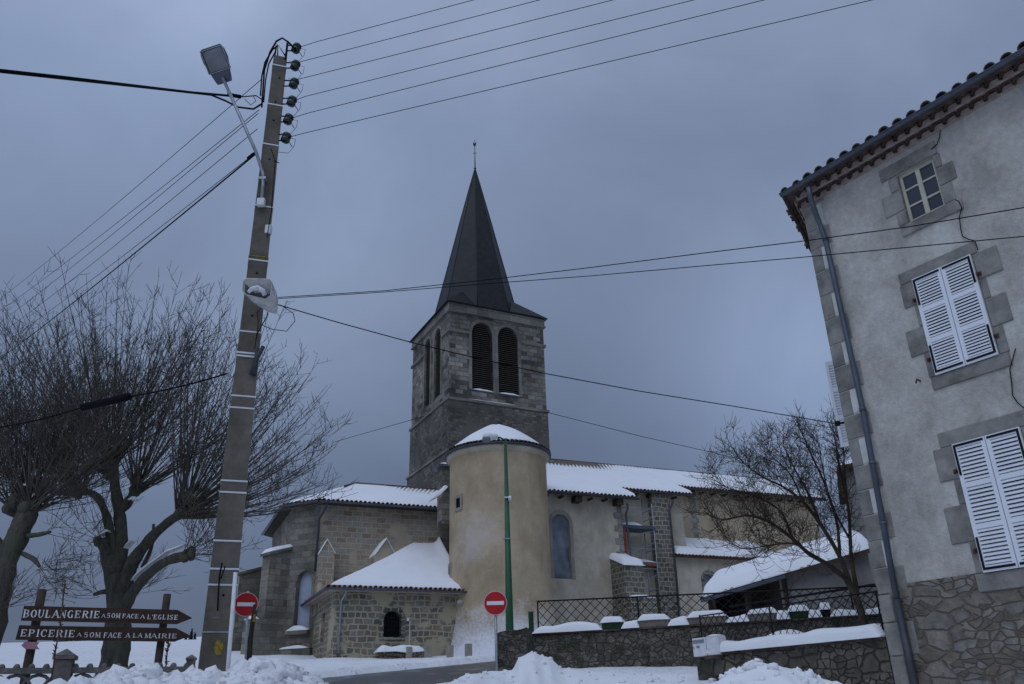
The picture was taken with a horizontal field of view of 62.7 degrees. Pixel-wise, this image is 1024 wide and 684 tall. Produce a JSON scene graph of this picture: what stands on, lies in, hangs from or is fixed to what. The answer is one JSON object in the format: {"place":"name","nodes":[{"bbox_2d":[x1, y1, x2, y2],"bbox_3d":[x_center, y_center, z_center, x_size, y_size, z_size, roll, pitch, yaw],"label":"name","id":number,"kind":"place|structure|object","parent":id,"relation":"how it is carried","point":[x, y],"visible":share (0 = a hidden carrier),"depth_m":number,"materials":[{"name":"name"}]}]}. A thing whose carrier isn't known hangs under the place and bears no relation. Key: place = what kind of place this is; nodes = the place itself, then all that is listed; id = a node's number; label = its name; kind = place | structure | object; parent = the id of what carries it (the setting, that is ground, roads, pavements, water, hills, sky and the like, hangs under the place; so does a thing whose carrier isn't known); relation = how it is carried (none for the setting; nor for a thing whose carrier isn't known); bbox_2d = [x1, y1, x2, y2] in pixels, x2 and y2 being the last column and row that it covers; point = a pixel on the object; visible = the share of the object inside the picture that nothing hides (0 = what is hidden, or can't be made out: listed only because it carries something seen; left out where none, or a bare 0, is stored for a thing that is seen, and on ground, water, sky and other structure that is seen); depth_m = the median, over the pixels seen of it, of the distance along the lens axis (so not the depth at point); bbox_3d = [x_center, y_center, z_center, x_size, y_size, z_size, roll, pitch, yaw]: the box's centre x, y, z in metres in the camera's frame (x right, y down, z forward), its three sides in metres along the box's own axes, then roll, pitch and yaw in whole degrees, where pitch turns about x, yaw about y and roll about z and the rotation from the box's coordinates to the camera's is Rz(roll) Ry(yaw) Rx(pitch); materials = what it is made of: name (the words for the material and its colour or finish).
{"place":"outdoors","nodes":[
{"label":"outdoors","id":0,"kind":"place"},
{"bbox_2d":[0,637,697,683],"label":"ground","id":1,"kind":"structure","parent":0,"point":[88,652],"depth_m":34.62,"materials":[{"name":"white snow"}]},
{"bbox_2d":[0,676,17,683],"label":"snow bank","id":2,"kind":"structure","parent":1,"relation":"on","point":[3,680],"depth_m":7.60,"materials":[{"name":"white snow"}]},
{"bbox_2d":[50,581,66,681],"bbox_3d":[-4.634,3.366,8.406,0.084,1.910,0.053,-2,-24,0],"label":"dry stalk","id":3,"kind":"object","parent":1,"relation":"on","point":[60,624],"visible":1,"depth_m":8.59,"materials":[{"name":"brown plant"}]},
{"bbox_2d":[0,318,188,644],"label":"linden tree","id":4,"kind":"object","parent":1,"relation":"on","point":[22,506],"visible":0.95,"depth_m":14.31,"materials":[{"name":"brown plant"}]},
{"bbox_2d":[0,649,196,683],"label":"concrete fence","id":5,"kind":"object","parent":1,"relation":"on","point":[66,667],"visible":0.6,"depth_m":8.56,"materials":[{"name":"grey concrete"}]},
{"bbox_2d":[15,589,191,683],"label":"direction sign","id":6,"kind":"object","parent":1,"relation":"on","point":[39,612],"visible":1,"depth_m":9.08,"materials":[{"name":"brown wood"}]},
{"bbox_2d":[165,641,170,665],"bbox_3d":[-3.665,3.811,8.746,0.058,1.324,0.060,-2,-24,0],"label":"dry stalk","id":7,"kind":"object","parent":1,"relation":"on","point":[167,650],"visible":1,"depth_m":8.96,"materials":[{"name":"plant"}]},
{"bbox_2d":[0,246,358,675],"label":"linden tree","id":8,"kind":"object","parent":1,"relation":"on","point":[122,589],"visible":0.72,"depth_m":16.25,"materials":[{"name":"brown plant"}]},
{"bbox_2d":[47,656,328,683],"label":"snow bank","id":9,"kind":"structure","parent":1,"relation":"on","point":[254,670],"depth_m":8.44,"materials":[{"name":"white snow"}]},
{"bbox_2d":[188,629,192,639],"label":"conifer","id":10,"kind":"object","parent":1,"relation":"on","point":[191,635],"visible":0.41,"depth_m":142.63,"materials":[{"name":"green plant"}]},
{"bbox_2d":[235,591,257,658],"bbox_3d":[-6.088,6.873,18.928,0.538,2.443,0.102,4,-25,-13],"label":"no entry sign","id":11,"kind":"object","parent":1,"relation":"on","point":[246,601],"visible":0.85,"depth_m":19.24,"materials":[{"name":"metal"}]},
{"bbox_2d":[246,604,255,660],"bbox_3d":[-5.002,5.932,16.022,0.137,1.781,0.127,-2,-24,0],"label":"wooden stake","id":12,"kind":"object","parent":1,"relation":"on","point":[250,636],"visible":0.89,"depth_m":16.13,"materials":[{"name":"brown wood"}]},
{"bbox_2d":[198,37,304,670],"bbox_3d":[-3.817,0.040,12.030,1.404,11.287,0.402,1,-24,-6],"label":"utility pole","id":13,"kind":"object","parent":1,"relation":"on","point":[226,550],"visible":0.98,"depth_m":11.62,"materials":[{"name":"concrete"}]},
{"bbox_2d":[0,373,226,427],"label":"overhead cable","id":14,"kind":"object","parent":13,"relation":"attached to","point":[130,396],"visible":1,"depth_m":11.81,"materials":[{"name":"black rubber"}]},
{"bbox_2d":[80,393,131,410],"bbox_3d":[-5.702,0.841,11.787,0.724,0.206,0.102,-5,-24,7],"label":"cable splice","id":15,"kind":"object","parent":14,"relation":"attached to","point":[105,401],"visible":1,"depth_m":11.75,"materials":[{"name":"black plastic"}]},
{"bbox_2d":[0,69,228,96],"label":"overhead cable","id":16,"kind":"object","parent":13,"relation":"attached to","point":[52,75],"visible":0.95,"depth_m":12.43,"materials":[{"name":"black rubber"}]},
{"bbox_2d":[0,159,247,345],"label":"overhead wire","id":17,"kind":"object","parent":13,"relation":"attached to","point":[153,232],"visible":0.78,"depth_m":17.70,"materials":[{"name":"black metal"}]},
{"bbox_2d":[0,155,253,358],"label":"overhead cable","id":18,"kind":"object","parent":13,"relation":"attached to","point":[235,170],"visible":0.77,"depth_m":17.27,"materials":[{"name":"black rubber"}]},
{"bbox_2d":[1,113,257,321],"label":"overhead wire","id":19,"kind":"object","parent":13,"relation":"attached to","point":[152,201],"visible":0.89,"depth_m":18.19,"materials":[{"name":"black metal"}]},
{"bbox_2d":[2,129,256,332],"bbox_3d":[-15.908,-1.523,28.679,0.012,9.140,37.087,17,-30,-36],"label":"overhead wire","id":20,"kind":"object","parent":13,"relation":"attached to","point":[154,213],"visible":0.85,"depth_m":17.89,"materials":[{"name":"black metal"}]},
{"bbox_2d":[1,110,258,309],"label":"overhead wire","id":21,"kind":"object","parent":13,"relation":"attached to","point":[150,196],"visible":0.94,"depth_m":18.46,"materials":[{"name":"black metal"}]},
{"bbox_2d":[0,71,260,109],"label":"overhead cable","id":22,"kind":"object","parent":13,"relation":"attached to","point":[134,86],"visible":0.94,"depth_m":12.78,"materials":[{"name":"black rubber"}]},
{"bbox_2d":[0,80,260,298],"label":"overhead wire","id":23,"kind":"object","parent":13,"relation":"attached to","point":[149,175],"visible":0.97,"depth_m":18.94,"materials":[{"name":"black metal"}]},
{"bbox_2d":[226,572,237,670],"bbox_3d":[-3.413,3.482,10.204,0.090,1.332,0.052,-2,-24,0],"label":"white conduit","id":24,"kind":"object","parent":13,"relation":"attached to","point":[231,624],"visible":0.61,"depth_m":10.22,"materials":[{"name":"plastic"}]},
{"bbox_2d":[200,44,266,197],"bbox_3d":[-4.337,-3.388,13.006,0.410,2.346,1.279,-19,-29,34],"label":"pole street lamp","id":25,"kind":"object","parent":13,"relation":"attached to","point":[215,59],"visible":1,"depth_m":13.08,"materials":[{"name":"metal"}]},
{"bbox_2d":[242,278,277,313],"bbox_3d":[-3.543,-0.658,11.925,0.414,0.390,0.473,-10,-25,18],"label":"loudspeaker","id":26,"kind":"object","parent":13,"relation":"attached to","point":[261,292],"visible":1,"depth_m":11.87,"materials":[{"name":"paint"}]},
{"bbox_2d":[301,0,472,46],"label":"overhead wire","id":27,"kind":"object","parent":13,"relation":"attached to","point":[388,22],"visible":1,"depth_m":13.87,"materials":[{"name":"black metal"}]},
{"bbox_2d":[298,0,538,63],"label":"overhead wire","id":28,"kind":"object","parent":13,"relation":"attached to","point":[420,30],"visible":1,"depth_m":13.48,"materials":[{"name":"black metal"}]},
{"bbox_2d":[295,0,611,81],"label":"overhead wire","id":29,"kind":"object","parent":13,"relation":"attached to","point":[456,39],"visible":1,"depth_m":13.15,"materials":[{"name":"black metal"}]},
{"bbox_2d":[294,0,692,100],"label":"overhead wire","id":30,"kind":"object","parent":13,"relation":"attached to","point":[501,47],"visible":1,"depth_m":12.82,"materials":[{"name":"black metal"}]},
{"bbox_2d":[290,0,762,118],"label":"overhead wire","id":31,"kind":"object","parent":13,"relation":"attached to","point":[530,57],"visible":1,"depth_m":12.53,"materials":[{"name":"black metal"}]},
{"bbox_2d":[279,305,834,423],"bbox_3d":[1.043,0.499,13.665,9.773,1.047,0.352,7,-25,-18],"label":"overhead wire","id":32,"kind":"object","parent":13,"relation":"attached to","point":[547,373],"visible":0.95,"depth_m":13.47,"materials":[{"name":"black metal"}]},
{"bbox_2d":[288,0,871,137],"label":"overhead wire","id":33,"kind":"object","parent":13,"relation":"attached to","point":[589,66],"visible":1,"depth_m":12.17,"materials":[{"name":"black metal"}]},
{"bbox_2d":[278,207,1023,297],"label":"overhead wire","id":34,"kind":"object","parent":13,"relation":"attached to","point":[681,255],"visible":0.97,"depth_m":9.89,"materials":[{"name":"black metal"}]},
{"bbox_2d":[278,236,1023,298],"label":"overhead wire","id":35,"kind":"object","parent":13,"relation":"attached to","point":[680,267],"visible":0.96,"depth_m":9.83,"materials":[{"name":"black metal"}]},
{"bbox_2d":[374,645,423,658],"bbox_3d":[-4.908,13.922,36.732,2.351,1.265,0.945,9,-26,-22],"label":"clipped hedge","id":36,"kind":"object","parent":1,"relation":"on","point":[398,649],"visible":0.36,"depth_m":36.59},
{"bbox_2d":[405,647,411,657],"bbox_3d":[-4.501,13.861,36.505,0.261,1.142,0.261,8,-26,-21],"label":"bollard","id":37,"kind":"object","parent":1,"relation":"on","point":[408,653],"visible":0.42,"depth_m":36.53,"materials":[{"name":"stone"}]},
{"bbox_2d":[423,645,431,657],"bbox_3d":[-3.722,13.962,36.850,0.324,1.197,0.324,8,-26,-21],"label":"bollard","id":38,"kind":"object","parent":1,"relation":"on","point":[427,651],"visible":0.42,"depth_m":36.86,"materials":[{"name":"stone"}]},
{"bbox_2d":[447,645,453,657],"bbox_3d":[-2.672,13.679,36.222,0.248,1.150,0.248,8,-26,-21],"label":"bollard","id":39,"kind":"object","parent":1,"relation":"on","point":[450,650],"visible":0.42,"depth_m":36.26,"materials":[{"name":"stone"}]},
{"bbox_2d":[465,643,471,656],"bbox_3d":[-1.859,13.492,35.852,0.262,1.151,0.262,8,-26,-21],"label":"bollard","id":40,"kind":"object","parent":1,"relation":"on","point":[468,649],"visible":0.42,"depth_m":35.88,"materials":[{"name":"stone"}]},
{"bbox_2d":[497,627,533,670],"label":"stone pillar","id":41,"kind":"structure","parent":1,"relation":"on","point":[513,645],"depth_m":20.59,"materials":[{"name":"grey stone"}]},
{"bbox_2d":[232,143,826,657],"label":"church","id":42,"kind":"structure","parent":1,"relation":"on","point":[366,569],"depth_m":45.12,"materials":[{"name":"grey stone"}]},
{"bbox_2d":[297,572,311,627],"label":"lancet window","id":43,"kind":"structure","parent":42,"relation":"in","point":[306,580],"depth_m":42.63,"materials":[{"name":"grey glass"}]},
{"bbox_2d":[335,414,430,441],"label":"overhead wire","id":44,"kind":"object","parent":42,"relation":"attached to","point":[384,427],"visible":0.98,"depth_m":62.43,"materials":[{"name":"black metal"}]},
{"bbox_2d":[383,612,398,636],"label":"window","id":45,"kind":"structure","parent":42,"relation":"in","point":[395,626],"depth_m":38.37,"materials":[{"name":"black glass"}]},
{"bbox_2d":[456,498,459,507],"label":"window","id":46,"kind":"structure","parent":42,"relation":"in","point":[458,499],"depth_m":41.57,"materials":[{"name":"black glass"}]},
{"bbox_2d":[552,515,570,578],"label":"nave window","id":47,"kind":"structure","parent":42,"relation":"in","point":[560,531],"depth_m":45.16,"materials":[{"name":"glass"}]},
{"bbox_2d":[547,412,760,463],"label":"overhead wire","id":48,"kind":"object","parent":42,"relation":"attached to","point":[638,435],"visible":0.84,"depth_m":58.10,"materials":[{"name":"black metal"}]},
{"bbox_2d":[704,574,710,584],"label":"window","id":49,"kind":"structure","parent":42,"relation":"in","point":[707,577],"depth_m":49.92,"materials":[{"name":"glass"}]},
{"bbox_2d":[443,651,716,683],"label":"snow bank","id":50,"kind":"structure","parent":1,"relation":"on","point":[531,667],"depth_m":15.49,"materials":[{"name":"white snow"}]},
{"bbox_2d":[622,499,661,613],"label":"scaffold","id":51,"kind":"object","parent":1,"relation":"on","point":[634,527],"visible":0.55,"depth_m":48.07,"materials":[{"name":"metal"}]},
{"bbox_2d":[532,607,882,667],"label":"terrace wall","id":52,"kind":"structure","parent":1,"relation":"on","point":[580,644],"depth_m":21.68,"materials":[{"name":"rubble stone"},{"name":"mortar"},{"name":"snow"}]},
{"bbox_2d":[528,611,533,651],"bbox_3d":[0.538,8.123,22.866,0.099,1.496,0.099,21,-32,-40],"label":"iron post","id":53,"kind":"object","parent":52,"relation":"on","point":[531,619],"visible":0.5,"depth_m":23.03,"materials":[{"name":"green metal"}]},
{"bbox_2d":[600,616,624,629],"bbox_3d":[2.695,7.479,22.342,0.612,0.341,0.507,-9,-25,17],"label":"planter","id":54,"kind":"object","parent":52,"relation":"on","point":[612,622],"visible":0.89,"depth_m":22.16,"materials":[{"name":"green plastic"}]},
{"bbox_2d":[637,614,670,626],"bbox_3d":[3.741,7.306,22.020,0.841,0.344,0.504,-9,-25,17],"label":"planter","id":55,"kind":"object","parent":52,"relation":"on","point":[650,620],"visible":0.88,"depth_m":21.84,"materials":[{"name":"concrete"}]},
{"bbox_2d":[687,610,726,624],"bbox_3d":[5.037,7.095,21.620,1.008,0.339,0.526,-9,-25,17],"label":"planter","id":56,"kind":"object","parent":52,"relation":"on","point":[693,617],"visible":0.77,"depth_m":21.45,"materials":[{"name":"concrete"}]},
{"bbox_2d":[537,585,879,627],"bbox_3d":[6.077,6.705,21.314,11.402,0.992,0.039,-9,-25,17],"label":"lattice fence","id":57,"kind":"object","parent":52,"relation":"on","point":[698,594],"visible":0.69,"depth_m":21.83,"materials":[{"name":"metal"}]},
{"bbox_2d":[747,607,776,620],"bbox_3d":[6.344,6.882,21.216,0.737,0.333,0.517,-9,-25,17],"label":"planter","id":58,"kind":"object","parent":52,"relation":"on","point":[761,614],"visible":0.45,"depth_m":21.04,"materials":[{"name":"concrete"}]},
{"bbox_2d":[787,605,808,618],"bbox_3d":[7.161,6.745,20.966,0.523,0.340,0.510,-9,-25,17],"label":"planter","id":59,"kind":"object","parent":52,"relation":"on","point":[798,613],"visible":0.65,"depth_m":20.78,"materials":[{"name":"green plastic"}]},
{"bbox_2d":[819,602,830,616],"bbox_3d":[7.754,6.636,20.787,0.277,0.363,0.505,-9,-25,17],"label":"planter","id":60,"kind":"object","parent":52,"relation":"on","point":[825,610],"visible":0.73,"depth_m":20.60,"materials":[{"name":"metal"}]},
{"bbox_2d":[711,658,841,683],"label":"snow bank","id":61,"kind":"structure","parent":1,"relation":"on","point":[756,671],"depth_m":9.50,"materials":[{"name":"white snow"}]},
{"bbox_2d":[692,623,894,683],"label":"terrace wall","id":62,"kind":"structure","parent":1,"relation":"on","point":[853,655],"depth_m":12.98,"materials":[{"name":"stone"}]},
{"bbox_2d":[692,634,725,658],"bbox_3d":[3.490,5.394,14.849,0.230,0.396,0.605,14,-28,-32],"label":"meter box","id":63,"kind":"object","parent":62,"relation":"attached to","point":[703,646],"visible":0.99,"depth_m":14.74,"materials":[{"name":"white plastic"}]},
{"bbox_2d":[699,590,884,640],"bbox_3d":[4.468,4.726,13.838,0.028,0.798,3.667,14,-28,-32],"label":"lattice fence","id":64,"kind":"object","parent":62,"relation":"on","point":[807,601],"visible":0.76,"depth_m":13.74,"materials":[{"name":"metal"}]},
{"bbox_2d":[836,460,879,605],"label":"neighbour building","id":65,"kind":"structure","parent":1,"relation":"on","point":[861,522],"depth_m":30.08,"materials":[{"name":"concrete"}]},
{"bbox_2d":[779,41,1023,683],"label":"house","id":66,"kind":"structure","parent":1,"relation":"on","point":[925,370],"depth_m":12.45,"materials":[{"name":"grey paint"}]},
{"bbox_2d":[899,159,944,221],"bbox_3d":[6.552,-2.401,13.376,0.060,0.908,0.608,14,-28,-32],"label":"attic window","id":67,"kind":"structure","parent":66,"relation":"in","point":[922,193],"depth_m":13.39,"materials":[{"name":"paint"}]},
{"bbox_2d":[925,266,991,365],"bbox_3d":[6.731,-0.343,12.537,0.040,1.698,1.028,14,-28,-32],"label":"window","id":68,"kind":"structure","parent":66,"relation":"in","point":[967,266],"depth_m":12.59,"materials":[{"name":"white glass"}]},
{"bbox_2d":[965,436,1023,563],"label":"shutters","id":69,"kind":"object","parent":66,"relation":"in","point":[1014,436],"depth_m":11.55,"materials":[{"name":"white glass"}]},
{"bbox_2d":[322,661,494,683],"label":"road","id":70,"kind":"structure","parent":0,"point":[438,674],"depth_m":22.75,"materials":[{"name":"grey asphalt"}]},
{"bbox_2d":[484,590,506,670],"bbox_3d":[-0.378,7.075,19.869,0.564,2.350,0.097,-2,-24,0],"label":"no entry sign","id":71,"kind":"object","parent":70,"relation":"on","point":[495,603],"visible":0.96,"depth_m":20.15,"materials":[{"name":"metal"}]},
{"bbox_2d":[482,433,513,629],"bbox_3d":[-0.473,7.258,30.301,1.273,8.149,0.466,19,-31,-38],"label":"green street lamp","id":72,"kind":"object","parent":70,"relation":"on","point":[487,437],"visible":0.94,"depth_m":30.59,"materials":[{"name":"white metal"}]},
{"bbox_2d":[0,0,1023,642],"label":"sky","id":73,"kind":"structure","parent":0,"point":[690,148],"materials":[{"name":"grey"}]},
{"bbox_2d":[767,629,803,635],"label":"terrace ground","id":74,"kind":"structure","parent":0,"point":[789,631],"depth_m":14.83,"materials":[{"name":"white snow"}]},
{"bbox_2d":[674,394,867,625],"bbox_3d":[5.718,3.619,18.339,5.429,5.373,2.481,5,-25,-15],"label":"bare tree","id":75,"kind":"object","parent":74,"relation":"on","point":[853,587],"visible":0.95,"depth_m":18.27,"materials":[{"name":"brown plant"}]},
{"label":"terrace ground","id":76,"kind":"structure","parent":0,"visible":0},
{"bbox_2d":[700,530,876,618],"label":"shed","id":77,"kind":"structure","parent":76,"relation":"on","point":[738,577],"depth_m":24.68,"materials":[{"name":"tile"}]}
]}

